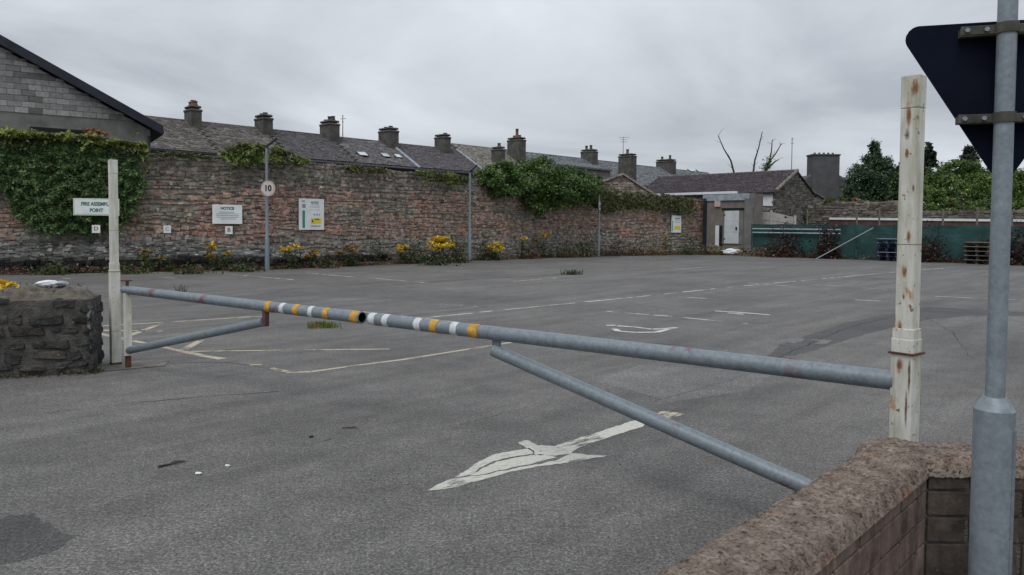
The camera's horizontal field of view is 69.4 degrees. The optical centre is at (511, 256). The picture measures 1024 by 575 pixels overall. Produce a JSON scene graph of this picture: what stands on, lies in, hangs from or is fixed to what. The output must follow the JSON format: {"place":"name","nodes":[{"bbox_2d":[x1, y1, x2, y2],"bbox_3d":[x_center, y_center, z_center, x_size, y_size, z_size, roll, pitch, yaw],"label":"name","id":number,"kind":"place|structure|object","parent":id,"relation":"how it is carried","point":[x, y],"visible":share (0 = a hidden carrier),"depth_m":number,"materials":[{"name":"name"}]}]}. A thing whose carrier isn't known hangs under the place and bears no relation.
{"place":"outdoors","nodes":[
{"label":"outdoors","id":0,"kind":"place"},
{"bbox_2d":[0,251,690,274],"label":"verge","id":1,"kind":"structure","parent":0,"point":[388,263],"depth_m":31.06,"materials":[{"name":"green plant"}]},
{"bbox_2d":[20,251,76,274],"bbox_3d":[-14.932,0.253,23.901,1.581,0.871,1.093,1,2,14],"label":"weed","id":2,"kind":"object","parent":1,"relation":"on","point":[55,271],"visible":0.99,"depth_m":23.87,"materials":[{"name":"green plant"}]},
{"bbox_2d":[133,249,158,271],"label":"ragwort","id":3,"kind":"object","parent":1,"relation":"on","point":[145,257],"visible":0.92,"depth_m":25.68,"materials":[{"name":"green plant"}]},
{"bbox_2d":[158,253,174,271],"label":"ragwort","id":4,"kind":"object","parent":1,"relation":"on","point":[162,259],"visible":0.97,"depth_m":25.87,"materials":[{"name":"green plant"}]},
{"bbox_2d":[0,241,391,274],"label":"stone ledge","id":5,"kind":"object","parent":1,"relation":"on","point":[20,255],"visible":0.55,"depth_m":26.43,"materials":[{"name":"grey stone"}]},
{"bbox_2d":[202,241,233,270],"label":"ragwort","id":6,"kind":"object","parent":1,"relation":"on","point":[212,261],"visible":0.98,"depth_m":26.62,"materials":[{"name":"green plant"}]},
{"bbox_2d":[265,138,276,269],"bbox_3d":[-8.895,-1.929,27.299,0.467,4.888,0.170,-1,3,-31],"label":"lamp post","id":7,"kind":"object","parent":1,"relation":"on","point":[267,256],"visible":0.98,"depth_m":27.20,"materials":[{"name":"metal"}]},
{"bbox_2d":[261,181,274,195],"bbox_3d":[-8.931,-2.478,27.139,0.584,0.584,0.112,1,2,12],"label":"round sign","id":8,"kind":"object","parent":7,"relation":"attached to","point":[267,188],"visible":1,"depth_m":27.09,"materials":[{"name":"white metal"}]},
{"bbox_2d":[280,243,300,268],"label":"ragwort","id":9,"kind":"object","parent":1,"relation":"on","point":[290,263],"visible":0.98,"depth_m":28.03,"materials":[{"name":"green plant"}]},
{"bbox_2d":[303,249,319,267],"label":"ragwort","id":10,"kind":"object","parent":1,"relation":"on","point":[306,255],"visible":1,"depth_m":28.84,"materials":[{"name":"green plant"}]},
{"bbox_2d":[313,250,341,267],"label":"weed","id":11,"kind":"object","parent":1,"relation":"on","point":[321,264],"visible":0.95,"depth_m":28.75,"materials":[{"name":"green plant"}]},
{"bbox_2d":[332,244,362,266],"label":"ragwort","id":12,"kind":"object","parent":1,"relation":"on","point":[351,249],"visible":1,"depth_m":30.00,"materials":[{"name":"green plant"}]},
{"bbox_2d":[369,238,395,261],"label":"weed","id":13,"kind":"object","parent":1,"relation":"on","point":[380,252],"visible":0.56,"depth_m":32.33,"materials":[{"name":"green plant"}]},
{"bbox_2d":[396,244,409,260],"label":"ragwort","id":14,"kind":"object","parent":1,"relation":"on","point":[400,252],"visible":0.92,"depth_m":32.60,"materials":[{"name":"yellow plant"}]},
{"bbox_2d":[396,232,432,262],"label":"weed","id":15,"kind":"object","parent":1,"relation":"on","point":[412,254],"visible":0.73,"depth_m":32.60,"materials":[{"name":"green plant"}]},
{"bbox_2d":[468,165,477,260],"bbox_3d":[-1.903,-2.093,35.751,0.467,4.649,0.170,-1,3,-31],"label":"lamp post","id":16,"kind":"object","parent":1,"relation":"on","point":[469,233],"visible":0.98,"depth_m":35.64,"materials":[{"name":"metal"}]},
{"bbox_2d":[475,227,498,260],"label":"weed","id":17,"kind":"object","parent":1,"relation":"on","point":[486,255],"visible":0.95,"depth_m":36.16,"materials":[{"name":"green plant"}]},
{"bbox_2d":[487,242,505,260],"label":"ragwort","id":18,"kind":"object","parent":1,"relation":"on","point":[495,251],"visible":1,"depth_m":36.23,"materials":[{"name":"yellow plant"}]},
{"bbox_2d":[516,236,531,258],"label":"ragwort","id":19,"kind":"object","parent":1,"relation":"on","point":[522,238],"visible":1,"depth_m":38.36,"materials":[{"name":"green plant"}]},
{"bbox_2d":[519,239,542,258],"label":"weed","id":20,"kind":"object","parent":1,"relation":"on","point":[529,256],"visible":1,"depth_m":38.38,"materials":[{"name":"green plant"}]},
{"bbox_2d":[533,232,553,257],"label":"ragwort","id":21,"kind":"object","parent":1,"relation":"on","point":[544,234],"visible":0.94,"depth_m":39.57,"materials":[{"name":"green plant"}]},
{"bbox_2d":[548,240,584,257],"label":"weed","id":22,"kind":"object","parent":1,"relation":"on","point":[566,254],"visible":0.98,"depth_m":40.17,"materials":[{"name":"green plant"}]},
{"bbox_2d":[574,230,600,256],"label":"weed","id":23,"kind":"object","parent":1,"relation":"on","point":[586,249],"visible":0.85,"depth_m":41.53,"materials":[{"name":"green plant"}]},
{"bbox_2d":[597,188,599,255],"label":"lamp post","id":24,"kind":"object","parent":1,"relation":"on","point":[598,243],"visible":0.67,"depth_m":42.47,"materials":[{"name":"metal"}]},
{"bbox_2d":[600,232,632,255],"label":"weed","id":25,"kind":"object","parent":1,"relation":"on","point":[619,250],"visible":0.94,"depth_m":42.87,"materials":[{"name":"green plant"}]},
{"bbox_2d":[620,234,665,256],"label":"weed","id":26,"kind":"object","parent":1,"relation":"on","point":[642,253],"visible":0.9,"depth_m":43.80,"materials":[{"name":"green plant"}]},
{"bbox_2d":[643,239,675,254],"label":"weed","id":27,"kind":"object","parent":1,"relation":"on","point":[659,251],"visible":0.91,"depth_m":44.64,"materials":[{"name":"green plant"}]},
{"bbox_2d":[672,233,701,254],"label":"weed","id":28,"kind":"object","parent":1,"relation":"on","point":[687,251],"visible":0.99,"depth_m":45.68,"materials":[{"name":"green plant"}]},
{"bbox_2d":[0,255,1023,574],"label":"tarmac","id":29,"kind":"structure","parent":0,"point":[508,469],"depth_m":6.42,"materials":[{"name":"grey asphalt"}]},
{"bbox_2d":[0,368,103,378],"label":"leaf litter","id":30,"kind":"object","parent":29,"relation":"on","point":[57,373],"visible":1,"depth_m":8.01,"materials":[{"name":"brown plant"}]},
{"bbox_2d":[0,283,104,377],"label":"rubble pier","id":31,"kind":"structure","parent":29,"relation":"on","point":[53,329],"depth_m":8.05,"materials":[{"name":"stone"}]},
{"bbox_2d":[0,279,19,288],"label":"ragwort","id":32,"kind":"object","parent":31,"relation":"on","point":[6,283],"visible":0.18,"depth_m":10.16,"materials":[{"name":"yellow plant"}]},
{"bbox_2d":[34,280,68,287],"bbox_3d":[-5.184,0.311,8.315,0.346,0.085,0.207,0,2,-12],"label":"plastic bag","id":33,"kind":"object","parent":31,"relation":"on","point":[46,283],"visible":0.91,"depth_m":8.26,"materials":[{"name":"white plastic"}]},
{"bbox_2d":[108,159,121,364],"bbox_3d":[-4.663,0.077,8.671,0.107,2.400,0.107,-2,3,-42],"label":"gate post","id":34,"kind":"object","parent":29,"relation":"on","point":[114,271],"visible":1,"depth_m":8.64,"materials":[{"name":"white metal"}]},
{"bbox_2d":[120,280,366,366],"bbox_3d":[-2.853,0.838,7.325,4.071,1.011,0.115,2,3,37],"label":"barrier leaf","id":35,"kind":"object","parent":34,"relation":"attached to","point":[264,307],"visible":1,"depth_m":7.33,"materials":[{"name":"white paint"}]},
{"bbox_2d":[101,255,158,273],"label":"weed","id":36,"kind":"object","parent":29,"relation":"on","point":[124,270],"visible":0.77,"depth_m":24.51,"materials":[{"name":"green plant"}]},
{"bbox_2d":[166,260,223,274],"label":"weed","id":37,"kind":"object","parent":29,"relation":"on","point":[188,270],"visible":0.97,"depth_m":24.75,"materials":[{"name":"green plant"}]},
{"bbox_2d":[220,255,264,271],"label":"weed","id":38,"kind":"object","parent":29,"relation":"on","point":[240,265],"visible":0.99,"depth_m":26.19,"materials":[{"name":"green plant"}]},
{"bbox_2d":[307,320,341,328],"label":"grass tuft","id":39,"kind":"object","parent":29,"relation":"on","point":[327,325],"visible":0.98,"depth_m":11.93,"materials":[{"name":"green plant"}]},
{"bbox_2d":[408,243,461,265],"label":"weed","id":40,"kind":"object","parent":29,"relation":"on","point":[431,259],"visible":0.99,"depth_m":31.39,"materials":[{"name":"green plant"}]},
{"bbox_2d":[426,234,456,262],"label":"ragwort","id":41,"kind":"object","parent":29,"relation":"on","point":[438,239],"visible":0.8,"depth_m":33.53,"materials":[{"name":"yellow plant"}]},
{"bbox_2d":[443,213,474,262],"bbox_3d":[-2.556,-0.803,33.632,1.389,2.377,1.346,2,3,42],"label":"weed","id":42,"kind":"object","parent":29,"relation":"on","point":[461,257],"visible":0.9,"depth_m":33.60,"materials":[{"name":"green plant"}]},
{"bbox_2d":[560,269,582,274],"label":"grass tuft","id":43,"kind":"object","parent":29,"relation":"on","point":[572,272],"visible":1,"depth_m":25.77,"materials":[{"name":"green plant"}]},
{"bbox_2d":[658,437,1023,574],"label":"block wall","id":44,"kind":"structure","parent":29,"relation":"on","point":[888,506],"depth_m":2.76,"materials":[{"name":"brown concrete"}]},
{"bbox_2d":[888,74,926,441],"bbox_3d":[1.953,0.320,3.655,0.124,2.400,0.124,-1,3,-38],"label":"gate post","id":45,"kind":"object","parent":29,"relation":"on","point":[906,352],"visible":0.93,"depth_m":3.61,"materials":[{"name":"white paint"}]},
{"bbox_2d":[366,313,920,490],"bbox_3d":[0.423,0.990,4.841,3.948,0.948,0.120,2,3,37],"label":"barrier leaf","id":46,"kind":"object","parent":45,"relation":"attached to","point":[833,373],"visible":0.91,"depth_m":4.44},
{"bbox_2d":[963,259,988,264],"bbox_3d":[22.881,0.277,36.278,1.100,0.203,1.010,2,3,43],"label":"pallet","id":47,"kind":"object","parent":29,"relation":"on","point":[966,261],"visible":0.72,"depth_m":36.25,"materials":[{"name":"brown wood"}]},
{"bbox_2d":[964,255,988,259],"bbox_3d":[22.911,0.064,36.243,1.100,0.203,1.010,2,3,43],"label":"pallet","id":48,"kind":"object","parent":47,"relation":"on","point":[978,257],"visible":0.67,"depth_m":36.16,"materials":[{"name":"brown wood"}]},
{"bbox_2d":[964,250,988,255],"bbox_3d":[22.889,-0.152,36.257,1.100,0.203,1.010,2,3,43],"label":"pallet","id":49,"kind":"object","parent":48,"relation":"on","point":[967,252],"visible":0.64,"depth_m":36.19,"materials":[{"name":"brown wood"}]},
{"bbox_2d":[963,246,988,250],"bbox_3d":[22.877,-0.368,36.261,1.100,0.203,1.010,2,3,43],"label":"pallet","id":50,"kind":"object","parent":49,"relation":"on","point":[977,248],"visible":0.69,"depth_m":36.21,"materials":[{"name":"brown wood"}]},
{"bbox_2d":[968,0,1018,574],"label":"sign pole","id":51,"kind":"object","parent":29,"relation":"on","point":[993,470],"visible":1,"depth_m":2.48,"materials":[{"name":"metal"}]},
{"bbox_2d":[955,111,1023,124],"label":"sign clamp","id":52,"kind":"object","parent":51,"relation":"attached to","point":[994,117],"visible":1,"depth_m":2.50,"materials":[{"name":"metal"}]},
{"bbox_2d":[958,20,1023,38],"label":"sign clamp","id":53,"kind":"object","parent":51,"relation":"attached to","point":[982,31],"visible":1,"depth_m":2.49,"materials":[{"name":"metal"}]},
{"bbox_2d":[905,20,1023,172],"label":"triangle sign","id":54,"kind":"object","parent":53,"relation":"attached to","point":[960,74],"visible":0.58,"depth_m":2.56,"materials":[{"name":"black metal"}]},
{"bbox_2d":[0,0,1023,198],"label":"sky","id":55,"kind":"structure","parent":0,"point":[668,77],"materials":[{"name":"grey"}]},
{"bbox_2d":[638,155,708,177],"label":"terraced house","id":56,"kind":"structure","parent":0,"point":[665,167],"depth_m":79.77,"materials":[{"name":"stone"}]},
{"bbox_2d":[698,252,1022,264],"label":"verge","id":57,"kind":"structure","parent":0,"point":[828,258],"depth_m":41.01,"materials":[{"name":"green plant"}]},
{"bbox_2d":[695,238,720,254],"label":"weed","id":58,"kind":"object","parent":57,"relation":"on","point":[703,251],"visible":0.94,"depth_m":45.96,"materials":[{"name":"green plant"}]},
{"bbox_2d":[706,245,743,253],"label":"rubble heap","id":59,"kind":"object","parent":57,"relation":"on","point":[741,249],"visible":0.56,"depth_m":46.59,"materials":[{"name":"stone"}]},
{"bbox_2d":[722,248,741,254],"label":"sack","id":60,"kind":"object","parent":57,"relation":"on","point":[729,251],"visible":0.93,"depth_m":45.72,"materials":[{"name":"white plastic"}]},
{"bbox_2d":[731,242,789,257],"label":"weed","id":61,"kind":"object","parent":57,"relation":"on","point":[763,252],"visible":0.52,"depth_m":43.86,"materials":[{"name":"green plant"}]},
{"bbox_2d":[763,210,795,223],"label":"concrete fence","id":62,"kind":"object","parent":57,"relation":"on","point":[772,216],"visible":0.27,"depth_m":47.23,"materials":[{"name":"grey concrete"}]},
{"bbox_2d":[755,211,809,257],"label":"bramble","id":63,"kind":"object","parent":57,"relation":"on","point":[781,242],"visible":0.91,"depth_m":42.71,"materials":[{"name":"brown plant"}]},
{"bbox_2d":[809,210,848,258],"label":"bramble","id":64,"kind":"object","parent":57,"relation":"on","point":[829,246],"visible":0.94,"depth_m":41.20,"materials":[{"name":"brown plant"}]},
{"bbox_2d":[751,223,1023,263],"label":"netting fence","id":65,"kind":"object","parent":57,"relation":"on","point":[866,243],"visible":0.69,"depth_m":40.31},
{"bbox_2d":[806,207,1012,238],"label":"wire fence","id":66,"kind":"object","parent":57,"relation":"on","point":[976,215],"visible":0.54,"depth_m":42.37,"materials":[{"name":"grey metal"}]},
{"bbox_2d":[889,220,959,262],"bbox_3d":[21.465,-0.912,37.927,3.739,2.596,3.130,-1,3,-32],"label":"bramble","id":67,"kind":"object","parent":57,"relation":"on","point":[930,258],"visible":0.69,"depth_m":37.62,"materials":[{"name":"brown plant"}]},
{"bbox_2d":[970,214,1023,265],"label":"bramble","id":68,"kind":"object","parent":57,"relation":"on","point":[1013,253],"visible":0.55,"depth_m":35.28,"materials":[{"name":"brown plant"}]},
{"label":"ground","id":69,"kind":"structure","parent":0,"visible":0},
{"bbox_2d":[0,35,163,152],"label":"gable building","id":70,"kind":"structure","parent":69,"relation":"on","point":[38,93],"depth_m":28.89,"materials":[{"name":"concrete"}]},
{"bbox_2d":[30,127,91,147],"bbox_3d":[-17.727,-4.566,29.102,2.071,0.900,0.016,-1,3,-33],"label":"window","id":71,"kind":"structure","parent":70,"relation":"in","point":[44,129],"depth_m":28.98,"materials":[{"name":"grey glass"}]},
{"bbox_2d":[145,100,217,155],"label":"terraced house","id":72,"kind":"structure","parent":69,"relation":"on","point":[185,135],"depth_m":39.63,"materials":[{"name":"stone"}]},
{"bbox_2d":[199,112,289,160],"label":"terraced house","id":73,"kind":"structure","parent":69,"relation":"on","point":[219,136],"depth_m":42.54,"materials":[{"name":"stone"}]},
{"bbox_2d":[271,116,360,165],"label":"terraced house","id":74,"kind":"structure","parent":69,"relation":"on","point":[323,146],"depth_m":45.35,"materials":[{"name":"stone"}]},
{"bbox_2d":[0,148,702,268],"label":"stone wall","id":75,"kind":"structure","parent":69,"relation":"on","point":[181,196],"depth_m":31.46,"materials":[{"name":"stone"}]},
{"bbox_2d":[0,126,150,243],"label":"ivy","id":76,"kind":"object","parent":75,"relation":"attached to","point":[69,185],"visible":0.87,"depth_m":26.08,"materials":[{"name":"green plant"}]},
{"bbox_2d":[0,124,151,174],"bbox_3d":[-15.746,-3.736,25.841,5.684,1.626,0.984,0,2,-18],"label":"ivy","id":77,"kind":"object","parent":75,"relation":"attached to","point":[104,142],"visible":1,"depth_m":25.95,"materials":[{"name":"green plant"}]},
{"bbox_2d":[81,127,110,145],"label":"shrub","id":78,"kind":"object","parent":75,"relation":"on","point":[94,130],"visible":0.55,"depth_m":28.39,"materials":[{"name":"brown plant"}]},
{"bbox_2d":[73,198,119,215],"bbox_3d":[-14.662,-1.732,26.101,1.448,0.602,0.042,0,2,-18],"label":"assembly sign","id":79,"kind":"object","parent":75,"relation":"attached to","point":[92,206],"visible":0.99,"depth_m":26.04,"materials":[{"name":"white plastic"}]},
{"bbox_2d":[139,150,212,163],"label":"ivy","id":80,"kind":"object","parent":75,"relation":"attached to","point":[183,155],"visible":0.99,"depth_m":27.41,"materials":[{"name":"green plant"}]},
{"bbox_2d":[212,205,241,223],"bbox_3d":[-10.877,-1.594,28.265,1.065,0.728,0.036,-1,2,-24],"label":"notice sign","id":81,"kind":"object","parent":75,"relation":"attached to","point":[226,214],"visible":1,"depth_m":28.25,"materials":[{"name":"white plastic"}]},
{"bbox_2d":[216,141,311,186],"bbox_3d":[-9.555,-3.424,28.705,3.586,1.936,1.065,-1,3,-31],"label":"ivy","id":82,"kind":"object","parent":75,"relation":"attached to","point":[234,154],"visible":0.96,"depth_m":28.29,"materials":[{"name":"green plant"}]},
{"bbox_2d":[299,198,323,229],"bbox_3d":[-8.167,-1.700,30.146,1.118,1.262,0.039,-2,3,-43],"label":"information board","id":83,"kind":"object","parent":75,"relation":"attached to","point":[311,214],"visible":1,"depth_m":30.13,"materials":[{"name":"white plastic"}]},
{"bbox_2d":[344,161,400,186],"bbox_3d":[-5.945,-3.592,31.988,0.454,1.147,2.981,2,3,42],"label":"ivy","id":84,"kind":"object","parent":75,"relation":"attached to","point":[368,170],"visible":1,"depth_m":31.77,"materials":[{"name":"green plant"}]},
{"bbox_2d":[415,170,472,186],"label":"ivy","id":85,"kind":"object","parent":75,"relation":"attached to","point":[439,176],"visible":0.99,"depth_m":35.06,"materials":[{"name":"green plant"}]},
{"bbox_2d":[468,152,606,218],"bbox_3d":[1.763,-3.222,40.007,9.171,4.653,3.666,-2,3,-43],"label":"bush","id":86,"kind":"object","parent":75,"relation":"on","point":[549,183],"visible":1,"depth_m":39.02,"materials":[{"name":"green plant"}]},
{"bbox_2d":[600,184,698,220],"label":"ivy","id":87,"kind":"object","parent":75,"relation":"attached to","point":[656,206],"visible":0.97,"depth_m":45.58,"materials":[{"name":"green plant"}]},
{"bbox_2d":[671,215,680,232],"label":"information board","id":88,"kind":"object","parent":75,"relation":"attached to","point":[675,224],"visible":1,"depth_m":47.37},
{"bbox_2d":[339,126,420,171],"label":"terraced house","id":89,"kind":"structure","parent":69,"relation":"on","point":[382,150],"depth_m":48.46,"materials":[{"name":"stone"}]},
{"bbox_2d":[396,133,482,178],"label":"terraced house","id":90,"kind":"structure","parent":69,"relation":"on","point":[441,155],"depth_m":52.17,"materials":[{"name":"stone"}]},
{"bbox_2d":[451,129,534,181],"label":"terraced house","id":91,"kind":"structure","parent":69,"relation":"on","point":[481,156],"depth_m":60.26,"materials":[{"name":"stone"}]},
{"bbox_2d":[526,145,611,176],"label":"terraced house","id":92,"kind":"structure","parent":69,"relation":"on","point":[589,156],"depth_m":70.28,"materials":[{"name":"stone"}]},
{"bbox_2d":[531,158,611,191],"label":"annexe","id":93,"kind":"structure","parent":69,"relation":"on","point":[603,172],"depth_m":63.38,"materials":[{"name":"stone"}]},
{"bbox_2d":[598,149,656,186],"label":"terraced house","id":94,"kind":"structure","parent":69,"relation":"on","point":[626,163],"depth_m":70.16,"materials":[{"name":"stone"}]},
{"bbox_2d":[602,173,654,195],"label":"stone gable","id":95,"kind":"structure","parent":69,"relation":"on","point":[622,182],"depth_m":47.30,"materials":[{"name":"stone"}]},
{"bbox_2d":[658,191,762,254],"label":"rendered annexe","id":96,"kind":"structure","parent":69,"relation":"on","point":[729,217],"depth_m":47.18,"materials":[{"name":"white paint"}]},
{"bbox_2d":[724,211,738,243],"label":"door","id":97,"kind":"structure","parent":96,"relation":"in","point":[731,222],"depth_m":47.10,"materials":[{"name":"paint"}]},
{"bbox_2d":[646,169,816,248],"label":"stone shed","id":98,"kind":"structure","parent":69,"relation":"on","point":[783,192],"depth_m":51.79,"materials":[{"name":"stone"}]},
{"bbox_2d":[759,140,781,170],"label":"bare tree","id":99,"kind":"object","parent":69,"relation":"on","point":[767,166],"visible":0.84,"depth_m":57.68,"materials":[{"name":"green plant"}]},
{"bbox_2d":[802,153,858,201],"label":"chimney","id":100,"kind":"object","parent":69,"relation":"on","point":[823,177],"depth_m":61.79,"materials":[{"name":"concrete"}]},
{"bbox_2d":[837,138,895,201],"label":"evergreen tree","id":101,"kind":"object","parent":69,"relation":"on","point":[873,171],"visible":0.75,"depth_m":56.97,"materials":[{"name":"green plant"}]},
{"bbox_2d":[880,162,898,201],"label":"tree","id":102,"kind":"object","parent":69,"relation":"on","point":[891,193],"visible":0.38,"depth_m":55.50,"materials":[{"name":"green plant"}]},
{"bbox_2d":[807,200,1023,241],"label":"stone wall","id":103,"kind":"structure","parent":69,"relation":"on","point":[819,209],"depth_m":50.60,"materials":[{"name":"grey stone"}]},
{"bbox_2d":[943,198,979,210],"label":"shrub","id":104,"kind":"object","parent":103,"relation":"on","point":[952,201],"visible":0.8,"depth_m":48.82,"materials":[{"name":"green plant"}]},
{"bbox_2d":[829,218,1023,232],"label":"shed","id":105,"kind":"structure","parent":69,"relation":"on","point":[893,221],"depth_m":45.77,"materials":[{"name":"white paint"}]},
{"bbox_2d":[924,141,940,178],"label":"conifer","id":106,"kind":"object","parent":69,"relation":"on","point":[930,157],"visible":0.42,"depth_m":71.27,"materials":[{"name":"green plant"}]},
{"bbox_2d":[923,157,991,210],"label":"tree","id":107,"kind":"object","parent":69,"relation":"on","point":[975,187],"visible":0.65,"depth_m":52.30,"materials":[{"name":"green plant"}]},
{"bbox_2d":[958,144,979,184],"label":"conifer","id":108,"kind":"object","parent":69,"relation":"on","point":[969,153],"visible":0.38,"depth_m":73.30,"materials":[{"name":"green plant"}]},
{"bbox_2d":[986,168,1023,209],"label":"tree","id":109,"kind":"object","parent":69,"relation":"on","point":[1018,191],"visible":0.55,"depth_m":49.26,"materials":[{"name":"green plant"}]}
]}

